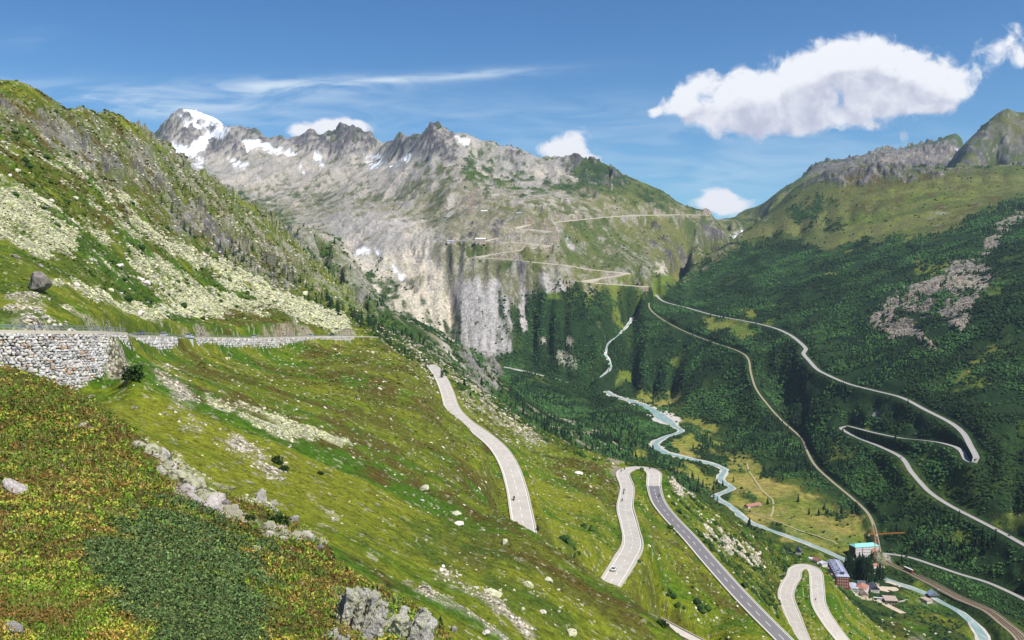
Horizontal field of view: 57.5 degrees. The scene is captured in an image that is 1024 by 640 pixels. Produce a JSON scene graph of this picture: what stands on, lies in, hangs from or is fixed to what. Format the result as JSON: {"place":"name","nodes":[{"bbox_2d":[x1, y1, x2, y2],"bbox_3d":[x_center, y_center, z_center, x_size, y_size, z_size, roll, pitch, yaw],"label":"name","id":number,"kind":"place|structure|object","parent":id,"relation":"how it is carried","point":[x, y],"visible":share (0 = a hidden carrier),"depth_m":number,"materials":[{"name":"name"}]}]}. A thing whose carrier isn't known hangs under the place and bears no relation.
{"place":"outdoors","nodes":[
{"label":"outdoors","id":0,"kind":"place"},
{"bbox_2d":[99,332,378,337],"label":"road","id":1,"kind":"structure","parent":0,"point":[112,333],"depth_m":309.65,"materials":[{"name":"asphalt"}]},
{"bbox_2d":[427,364,534,531],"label":"road","id":2,"kind":"structure","parent":0,"point":[520,499],"depth_m":401.25,"materials":[{"name":"asphalt"}]},
{"bbox_2d":[425,365,511,519],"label":"road kerb","id":3,"kind":"structure","parent":2,"relation":"on","point":[490,450],"depth_m":401.63,"materials":[{"name":"concrete"}]},
{"bbox_2d":[426,365,512,519],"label":"road markings","id":4,"kind":"object","parent":2,"relation":"on","point":[491,449],"visible":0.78,"depth_m":394.07,"materials":[{"name":"white paint"}]},
{"bbox_2d":[434,364,534,531],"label":"road markings","id":5,"kind":"object","parent":2,"relation":"on","point":[512,457],"visible":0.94,"depth_m":387.22,"materials":[{"name":"white paint"}]},
{"bbox_2d":[435,364,536,532],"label":"road kerb","id":6,"kind":"structure","parent":2,"relation":"on","point":[508,450],"depth_m":405.10,"materials":[{"name":"concrete"}]},
{"bbox_2d":[0,80,1023,639],"bbox_3d":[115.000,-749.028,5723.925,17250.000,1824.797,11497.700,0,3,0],"label":"terrain","id":7,"kind":"structure","parent":0,"point":[368,210],"depth_m":1275.77,"materials":[{"name":"plant"}]},
{"bbox_2d":[3,621,23,633],"bbox_3d":[-3.126,1.937,5.843,0.120,0.105,0.114,-2,3,-38],"label":"boulder","id":8,"kind":"object","parent":7,"relation":"on","point":[16,625],"visible":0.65,"depth_m":5.83,"materials":[{"name":"white stone"}]},
{"bbox_2d":[2,478,26,494],"bbox_3d":[-8.284,2.813,15.532,0.368,0.393,0.480,-5,-22,-37],"label":"boulder","id":9,"kind":"object","parent":7,"relation":"on","point":[16,486],"visible":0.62,"depth_m":15.38,"materials":[{"name":"white stone"}]},
{"bbox_2d":[29,271,52,291],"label":"boulder","id":10,"kind":"object","parent":7,"relation":"on","point":[40,281],"visible":0.91,"depth_m":212.65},
{"bbox_2d":[37,197,49,204],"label":"boulder","id":11,"kind":"object","parent":7,"relation":"on","point":[44,200],"visible":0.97,"depth_m":359.95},
{"bbox_2d":[0,330,130,390],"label":"stone wall","id":12,"kind":"structure","parent":7,"relation":"on","point":[17,342],"depth_m":168.19,"materials":[{"name":"grey"}]},
{"bbox_2d":[0,324,125,331],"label":"guardrail","id":13,"kind":"object","parent":12,"relation":"on","point":[77,328],"visible":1,"depth_m":170.98,"materials":[{"name":"silver metal"}]},
{"bbox_2d":[121,364,144,380],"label":"shrub","id":14,"kind":"object","parent":7,"relation":"on","point":[130,372],"visible":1,"depth_m":171.49,"materials":[{"name":"green plant"}]},
{"bbox_2d":[144,443,162,454],"bbox_3d":[-11.797,4.276,30.592,0.651,0.468,0.571,-1,3,-28],"label":"boulder","id":15,"kind":"object","parent":7,"relation":"on","point":[149,448],"visible":0.65,"depth_m":30.41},
{"bbox_2d":[133,335,177,350],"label":"stone wall","id":16,"kind":"structure","parent":7,"relation":"on","point":[153,340],"depth_m":264.25,"materials":[{"name":"grey"}]},
{"bbox_2d":[162,447,170,459],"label":"boulder","id":17,"kind":"object","parent":7,"relation":"on","point":[166,453],"visible":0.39,"depth_m":31.07,"materials":[{"name":"white stone"}]},
{"bbox_2d":[161,460,174,467],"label":"boulder","id":18,"kind":"object","parent":7,"relation":"on","point":[170,463],"visible":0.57,"depth_m":29.08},
{"bbox_2d":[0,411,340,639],"bbox_3d":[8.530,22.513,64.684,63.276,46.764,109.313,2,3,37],"label":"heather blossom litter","id":19,"kind":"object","parent":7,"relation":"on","point":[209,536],"visible":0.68,"depth_m":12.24,"materials":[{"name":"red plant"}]},
{"bbox_2d":[167,470,187,481],"bbox_3d":[-9.786,4.637,27.501,0.615,0.464,0.577,-2,-21,28],"label":"boulder","id":20,"kind":"object","parent":7,"relation":"on","point":[180,475],"visible":0.69,"depth_m":27.32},
{"bbox_2d":[76,488,291,639],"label":"juniper foliage","id":21,"kind":"object","parent":7,"relation":"on","point":[185,593],"visible":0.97,"depth_m":9.89,"materials":[{"name":"green plant"}]},
{"bbox_2d":[182,478,199,489],"bbox_3d":[-8.838,4.601,25.905,0.536,0.405,0.503,-1,-19,40],"label":"boulder","id":22,"kind":"object","parent":7,"relation":"on","point":[194,482],"visible":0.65,"depth_m":25.76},
{"bbox_2d":[194,477,206,488],"bbox_3d":[-9.359,4.909,27.715,0.555,0.458,0.496,-1,3,-24],"label":"boulder","id":23,"kind":"object","parent":7,"relation":"on","point":[202,479],"visible":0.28,"depth_m":27.75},
{"bbox_2d":[206,495,221,504],"bbox_3d":[-7.643,4.691,23.918,0.383,0.388,0.409,11,-15,29],"label":"boulder","id":24,"kind":"object","parent":7,"relation":"on","point":[215,499],"visible":0.41,"depth_m":23.89,"materials":[{"name":"white stone"}]},
{"bbox_2d":[213,493,225,500],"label":"boulder","id":25,"kind":"object","parent":7,"relation":"on","point":[222,496],"visible":0.35,"depth_m":24.30,"materials":[{"name":"white stone"}]},
{"bbox_2d":[0,362,450,639],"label":"heath undergrowth","id":26,"kind":"object","parent":7,"relation":"on","point":[36,585],"visible":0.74,"depth_m":15.95,"materials":[{"name":"green plant"}]},
{"bbox_2d":[0,366,451,639],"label":"grass","id":27,"kind":"structure","parent":7,"relation":"on","point":[62,505],"depth_m":14.31,"materials":[{"name":"green plant"}]},
{"bbox_2d":[226,509,242,516],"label":"boulder","id":28,"kind":"object","parent":7,"relation":"on","point":[237,512],"visible":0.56,"depth_m":22.31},
{"bbox_2d":[244,514,255,520],"bbox_3d":[-6.308,4.765,22.506,0.284,0.146,0.290,2,4,45],"label":"shrub","id":29,"kind":"object","parent":7,"relation":"on","point":[248,517],"visible":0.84,"depth_m":22.47,"materials":[{"name":"green plant"}]},
{"bbox_2d":[254,488,266,502],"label":"boulder","id":30,"kind":"object","parent":7,"relation":"on","point":[260,495],"visible":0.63,"depth_m":124.47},
{"bbox_2d":[194,336,353,348],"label":"stone wall","id":31,"kind":"structure","parent":7,"relation":"on","point":[244,341],"depth_m":434.48,"materials":[{"name":"grey"}]},
{"bbox_2d":[129,332,352,337],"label":"guardrail","id":32,"kind":"object","parent":31,"relation":"on","point":[178,335],"visible":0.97,"depth_m":379.19,"materials":[{"name":"silver metal"}]},
{"bbox_2d":[265,512,289,525],"bbox_3d":[-5.646,4.819,22.505,0.598,0.341,0.562,2,3,38],"label":"shrub","id":33,"kind":"object","parent":7,"relation":"on","point":[280,518],"visible":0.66,"depth_m":22.45,"materials":[{"name":"green plant"}]},
{"bbox_2d":[271,454,283,464],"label":"shrub","id":34,"kind":"object","parent":7,"relation":"on","point":[278,458],"visible":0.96,"depth_m":161.40,"materials":[{"name":"green plant"}]},
{"bbox_2d":[279,464,289,470],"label":"shrub","id":35,"kind":"object","parent":7,"relation":"on","point":[284,467],"visible":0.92,"depth_m":156.40,"materials":[{"name":"green plant"}]},
{"bbox_2d":[279,529,290,535],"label":"boulder","id":36,"kind":"object","parent":7,"relation":"on","point":[282,531],"visible":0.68,"depth_m":20.77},
{"bbox_2d":[290,530,301,540],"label":"boulder","id":37,"kind":"object","parent":7,"relation":"on","point":[297,533],"visible":0.56,"depth_m":20.93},
{"bbox_2d":[324,627,349,639],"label":"rock outcrop","id":38,"kind":"object","parent":7,"relation":"on","point":[334,632],"visible":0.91,"depth_m":9.74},
{"bbox_2d":[333,586,388,639],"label":"rock outcrop","id":39,"kind":"object","parent":7,"relation":"on","point":[365,611],"visible":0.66,"depth_m":11.33,"materials":[{"name":"stone"}]},
{"bbox_2d":[383,605,437,639],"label":"rock outcrop","id":40,"kind":"object","parent":7,"relation":"on","point":[423,625],"visible":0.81,"depth_m":13.12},
{"bbox_2d":[2,91,822,619],"bbox_3d":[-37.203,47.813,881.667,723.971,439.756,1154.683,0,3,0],"label":"alder scrub foliage","id":41,"kind":"object","parent":7,"relation":"on","point":[566,539],"visible":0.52,"depth_m":611.84,"materials":[{"name":"green plant"}]},
{"bbox_2d":[419,485,428,491],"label":"boulder","id":42,"kind":"object","parent":7,"relation":"on","point":[424,488],"visible":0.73,"depth_m":212.25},
{"bbox_2d":[0,81,895,639],"bbox_3d":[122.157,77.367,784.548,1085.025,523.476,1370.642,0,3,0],"label":"scree rubble","id":43,"kind":"object","parent":7,"relation":"on","point":[326,317],"visible":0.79,"depth_m":462.05,"materials":[{"name":"stone"}]},
{"bbox_2d":[0,79,904,639],"bbox_3d":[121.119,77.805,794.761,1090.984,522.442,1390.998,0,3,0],"label":"hillside shrubbery","id":44,"kind":"object","parent":7,"relation":"on","point":[384,349],"visible":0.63,"depth_m":464.71,"materials":[{"name":"green plant"}]},
{"bbox_2d":[475,238,485,243],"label":"hotel","id":45,"kind":"structure","parent":7,"relation":"on","point":[482,240],"depth_m":3352.65,"materials":[{"name":"beige"}]},
{"bbox_2d":[484,588,501,596],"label":"boulder","id":46,"kind":"object","parent":7,"relation":"on","point":[494,592],"visible":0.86,"depth_m":134.76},
{"bbox_2d":[446,240,551,246],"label":"retaining wall","id":47,"kind":"structure","parent":7,"relation":"on","point":[532,244],"depth_m":3407.72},
{"bbox_2d":[476,246,550,257],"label":"retaining wall","id":48,"kind":"structure","parent":7,"relation":"on","point":[482,256],"depth_m":3323.67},
{"bbox_2d":[522,581,533,587],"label":"boulder","id":49,"kind":"object","parent":7,"relation":"on","point":[529,584],"visible":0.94,"depth_m":150.44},
{"bbox_2d":[522,229,551,232],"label":"retaining wall","id":50,"kind":"structure","parent":7,"relation":"on","point":[541,231],"depth_m":3555.63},
{"bbox_2d":[472,257,626,273],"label":"retaining wall","id":51,"kind":"structure","parent":7,"relation":"on","point":[557,264],"depth_m":3332.88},
{"bbox_2d":[566,628,576,637],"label":"boulder","id":52,"kind":"object","parent":7,"relation":"on","point":[571,632],"visible":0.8,"depth_m":137.97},
{"bbox_2d":[158,115,1023,639],"bbox_3d":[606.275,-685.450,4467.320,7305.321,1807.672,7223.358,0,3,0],"label":"thicket foliage","id":53,"kind":"object","parent":7,"relation":"on","point":[804,253],"visible":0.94,"depth_m":2341.29,"materials":[{"name":"green plant"}]},
{"bbox_2d":[585,273,630,281],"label":"retaining wall","id":54,"kind":"structure","parent":7,"relation":"on","point":[593,280],"depth_m":3321.53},
{"bbox_2d":[515,214,708,228],"bbox_3d":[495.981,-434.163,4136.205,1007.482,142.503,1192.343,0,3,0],"label":"retaining wall","id":55,"kind":"structure","parent":7,"relation":"on","point":[519,227],"depth_m":3914.70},
{"bbox_2d":[581,281,648,286],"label":"retaining wall","id":56,"kind":"structure","parent":7,"relation":"on","point":[615,284],"depth_m":3323.82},
{"bbox_2d":[600,316,633,376],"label":"stream gravel","id":57,"kind":"structure","parent":7,"relation":"on","point":[613,338],"depth_m":3077.00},
{"bbox_2d":[291,211,1023,543],"bbox_3d":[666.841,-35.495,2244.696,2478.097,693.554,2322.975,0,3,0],"label":"boulder rubble","id":58,"kind":"object","parent":7,"relation":"on","point":[955,302],"visible":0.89,"depth_m":2431.76,"materials":[{"name":"stone"}]},
{"bbox_2d":[297,200,1023,568],"bbox_3d":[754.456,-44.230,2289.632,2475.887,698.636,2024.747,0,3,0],"label":"forest","id":59,"kind":"object","parent":7,"relation":"on","point":[785,438],"visible":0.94,"depth_m":2100.73,"materials":[{"name":"green plant"}]},
{"bbox_2d":[655,619,668,628],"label":"shrub","id":60,"kind":"object","parent":7,"relation":"on","point":[662,623],"visible":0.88,"depth_m":170.99,"materials":[{"name":"green plant"}]},
{"bbox_2d":[744,502,761,508],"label":"barn","id":61,"kind":"structure","parent":7,"relation":"on","point":[752,505],"depth_m":1631.21,"materials":[{"name":"tile"}]},
{"bbox_2d":[746,462,773,516],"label":"footpath","id":62,"kind":"structure","parent":7,"relation":"on","point":[762,491],"depth_m":1716.60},
{"bbox_2d":[747,510,836,543],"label":"footpath","id":63,"kind":"structure","parent":7,"relation":"on","point":[793,527],"depth_m":1502.50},
{"bbox_2d":[603,391,990,639],"bbox_3d":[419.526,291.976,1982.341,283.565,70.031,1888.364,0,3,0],"label":"river gravel","id":64,"kind":"structure","parent":7,"relation":"on","point":[674,418],"depth_m":1857.74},
{"bbox_2d":[795,546,801,554],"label":"chapel","id":65,"kind":"structure","parent":7,"relation":"on","point":[798,550],"depth_m":1366.61,"materials":[{"name":"stone"}]},
{"bbox_2d":[812,556,821,563],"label":"house","id":66,"kind":"structure","parent":7,"relation":"on","point":[816,560],"depth_m":1329.54,"materials":[{"name":"tile"}]},
{"bbox_2d":[808,557,827,566],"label":"house","id":67,"kind":"structure","parent":7,"relation":"on","point":[823,563],"depth_m":1327.22,"materials":[{"name":"grey"}]},
{"bbox_2d":[648,303,1023,639],"bbox_3d":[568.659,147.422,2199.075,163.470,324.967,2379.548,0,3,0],"label":"railway bed","id":68,"kind":"object","parent":7,"relation":"on","point":[1011,627],"visible":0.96,"depth_m":1487.10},
{"bbox_2d":[874,526,1018,638],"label":"railway track","id":69,"kind":"structure","parent":68,"relation":"on","point":[960,599],"depth_m":1180.04,"materials":[{"name":"metal"}]},
{"bbox_2d":[874,528,1021,638],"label":"railway track","id":70,"kind":"structure","parent":68,"relation":"on","point":[961,598],"depth_m":1175.85,"materials":[{"name":"metal"}]},
{"bbox_2d":[873,525,1023,636],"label":"railway track","id":71,"kind":"structure","parent":68,"relation":"on","point":[964,599],"depth_m":1169.52,"materials":[{"name":"metal"}]},
{"bbox_2d":[910,575,1015,639],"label":"bridge parapet","id":72,"kind":"structure","parent":68,"relation":"on","point":[962,602],"depth_m":1169.70,"materials":[{"name":"stone"}]},
{"bbox_2d":[919,574,1023,633],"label":"bridge parapet","id":73,"kind":"structure","parent":68,"relation":"on","point":[976,602],"depth_m":1160.76,"materials":[{"name":"stone"}]},
{"bbox_2d":[827,558,849,589],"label":"hotel","id":74,"kind":"structure","parent":7,"relation":"on","point":[837,572],"depth_m":1188.58,"materials":[{"name":"red stone"}]},
{"bbox_2d":[844,550,849,568],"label":"spruce tree","id":75,"kind":"object","parent":7,"relation":"on","point":[846,561],"visible":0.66,"depth_m":1310.57,"materials":[{"name":"green plant"}]},
{"bbox_2d":[845,554,853,574],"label":"spruce tree","id":76,"kind":"object","parent":7,"relation":"on","point":[850,566],"visible":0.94,"depth_m":1294.25,"materials":[{"name":"green plant"}]},
{"bbox_2d":[849,582,858,593],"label":"annex","id":77,"kind":"object","parent":7,"relation":"on","point":[852,585],"visible":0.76,"depth_m":1206.60,"materials":[{"name":"grey"}]},
{"bbox_2d":[852,557,859,577],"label":"spruce tree","id":78,"kind":"object","parent":7,"relation":"on","point":[856,568],"visible":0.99,"depth_m":1271.14,"materials":[{"name":"green plant"}]},
{"bbox_2d":[857,557,861,578],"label":"spruce tree","id":79,"kind":"object","parent":7,"relation":"on","point":[859,571],"visible":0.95,"depth_m":1267.27,"materials":[{"name":"green plant"}]},
{"bbox_2d":[855,583,868,592],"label":"house","id":80,"kind":"structure","parent":7,"relation":"on","point":[860,586],"depth_m":1208.74,"materials":[{"name":"tile"}]},
{"bbox_2d":[849,542,878,557],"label":"hall under scaffolding","id":81,"kind":"structure","parent":7,"relation":"on","point":[857,548],"depth_m":1378.19,"materials":[{"name":"grey"}]},
{"bbox_2d":[860,588,868,597],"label":"house","id":82,"kind":"structure","parent":7,"relation":"on","point":[863,592],"depth_m":1172.93,"materials":[{"name":"beige"}]},
{"bbox_2d":[858,555,871,580],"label":"spruce tree","id":83,"kind":"object","parent":7,"relation":"on","point":[864,566],"visible":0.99,"depth_m":1262.65,"materials":[{"name":"green plant"}]},
{"bbox_2d":[863,558,871,580],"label":"spruce tree","id":84,"kind":"object","parent":7,"relation":"on","point":[868,573],"visible":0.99,"depth_m":1260.76,"materials":[{"name":"green plant"}]},
{"bbox_2d":[867,582,879,592],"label":"house","id":85,"kind":"structure","parent":7,"relation":"on","point":[873,587],"depth_m":1213.08,"materials":[{"name":"stone"}]},
{"bbox_2d":[877,563,883,578],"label":"spruce tree","id":86,"kind":"object","parent":7,"relation":"on","point":[880,575],"visible":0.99,"depth_m":1272.88,"materials":[{"name":"green plant"}]},
{"bbox_2d":[868,531,902,557],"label":"tower crane","id":87,"kind":"object","parent":7,"relation":"on","point":[880,534],"visible":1,"depth_m":1349.81,"materials":[{"name":"orange"}]},
{"bbox_2d":[875,581,900,591],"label":"yard","id":88,"kind":"structure","parent":7,"relation":"on","point":[884,589],"depth_m":1236.07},
{"bbox_2d":[882,595,898,604],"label":"garage","id":89,"kind":"structure","parent":7,"relation":"on","point":[891,600],"depth_m":1162.57,"materials":[{"name":"white"}]},
{"bbox_2d":[855,428,950,446],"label":"retaining wall","id":90,"kind":"structure","parent":7,"relation":"on","point":[902,438],"depth_m":1724.43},
{"bbox_2d":[920,597,932,603],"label":"bunker garage","id":91,"kind":"structure","parent":7,"relation":"on","point":[927,600],"depth_m":1189.27,"materials":[{"name":"beige"}]},
{"bbox_2d":[926,589,938,597],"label":"house","id":92,"kind":"structure","parent":7,"relation":"on","point":[930,593],"depth_m":1207.47,"materials":[{"name":"blue metal"}]},
{"bbox_2d":[883,553,1023,600],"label":"lane","id":93,"kind":"structure","parent":7,"relation":"on","point":[1001,588],"depth_m":1266.96,"materials":[{"name":"asphalt"}]},
{"bbox_2d":[962,513,1023,546],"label":"retaining wall","id":94,"kind":"structure","parent":7,"relation":"on","point":[992,529],"depth_m":1332.93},
{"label":"boulder","id":95,"kind":"object","parent":7,"relation":"on","visible":0},
{"bbox_2d":[196,493,214,500],"bbox_3d":[-7.887,4.654,24.154,0.576,0.367,0.444,-1,3,-17],"label":"boulder","id":96,"kind":"object","parent":95,"relation":"on","point":[203,496],"visible":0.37,"depth_m":24.01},
{"bbox_2d":[0,0,1023,219],"label":"sky","id":97,"kind":"structure","parent":0,"point":[718,106],"materials":[{"name":"blue"}]},
{"bbox_2d":[601,317,632,376],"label":"stream","id":98,"kind":"structure","parent":0,"point":[608,344],"depth_m":3072.66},
{"bbox_2d":[602,467,660,585],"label":"road","id":99,"kind":"structure","parent":0,"point":[620,563],"depth_m":446.14,"materials":[{"name":"asphalt"}]},
{"bbox_2d":[610,470,742,597],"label":"road markings","id":100,"kind":"object","parent":99,"relation":"on","point":[682,530],"visible":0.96,"depth_m":480.83,"materials":[{"name":"white paint"}]},
{"bbox_2d":[618,470,750,613],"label":"road markings","id":101,"kind":"object","parent":99,"relation":"on","point":[640,539],"visible":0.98,"depth_m":460.29,"materials":[{"name":"white paint"}]},
{"bbox_2d":[619,469,775,639],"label":"road kerb","id":102,"kind":"structure","parent":99,"relation":"on","point":[724,587],"depth_m":447.78,"materials":[{"name":"concrete"}]},
{"bbox_2d":[601,466,793,639],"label":"road kerb","id":103,"kind":"structure","parent":99,"relation":"on","point":[694,535],"depth_m":464.27,"materials":[{"name":"concrete"}]},
{"bbox_2d":[603,467,791,639],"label":"road markings","id":104,"kind":"object","parent":99,"relation":"on","point":[698,540],"visible":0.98,"depth_m":449.31,"materials":[{"name":"white paint"}]},
{"bbox_2d":[666,622,700,639],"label":"road","id":105,"kind":"structure","parent":0,"point":[684,633],"depth_m":393.71,"materials":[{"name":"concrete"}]},
{"bbox_2d":[661,617,703,639],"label":"road parapet","id":106,"kind":"structure","parent":105,"relation":"on","point":[681,628],"depth_m":396.73,"materials":[{"name":"concrete"}]},
{"bbox_2d":[648,486,790,639],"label":"road","id":107,"kind":"structure","parent":0,"point":[767,623],"depth_m":465.98,"materials":[{"name":"asphalt"}]},
{"bbox_2d":[605,391,987,639],"bbox_3d":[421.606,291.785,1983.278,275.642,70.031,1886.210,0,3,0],"label":"river","id":108,"kind":"structure","parent":0,"point":[977,628],"depth_m":1651.07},
{"bbox_2d":[779,564,847,639],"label":"road","id":109,"kind":"structure","parent":0,"point":[819,605],"depth_m":738.26,"materials":[{"name":"asphalt"}]},
{"bbox_2d":[778,564,849,639],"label":"road kerb","id":110,"kind":"structure","parent":109,"relation":"on","point":[824,596],"depth_m":755.37,"materials":[{"name":"concrete"}]},
{"bbox_2d":[793,567,835,639],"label":"road kerb","id":111,"kind":"structure","parent":109,"relation":"on","point":[807,568],"depth_m":730.43,"materials":[{"name":"concrete"}]},
{"bbox_2d":[792,567,836,639],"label":"road markings","id":112,"kind":"object","parent":109,"relation":"on","point":[813,604],"visible":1,"depth_m":735.26,"materials":[{"name":"white paint"}]},
{"bbox_2d":[655,295,1023,545],"bbox_3d":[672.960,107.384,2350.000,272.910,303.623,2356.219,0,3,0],"label":"road","id":113,"kind":"structure","parent":0,"point":[961,451],"depth_m":1649.48,"materials":[{"name":"asphalt"}]},
{"bbox_2d":[658,296,1022,542],"bbox_3d":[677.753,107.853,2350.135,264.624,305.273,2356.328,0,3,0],"label":"road parapet","id":114,"kind":"structure","parent":113,"relation":"on","point":[893,451],"depth_m":1662.59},
{"bbox_2d":[850,589,906,613],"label":"village street","id":115,"kind":"structure","parent":0,"point":[889,606],"depth_m":1154.12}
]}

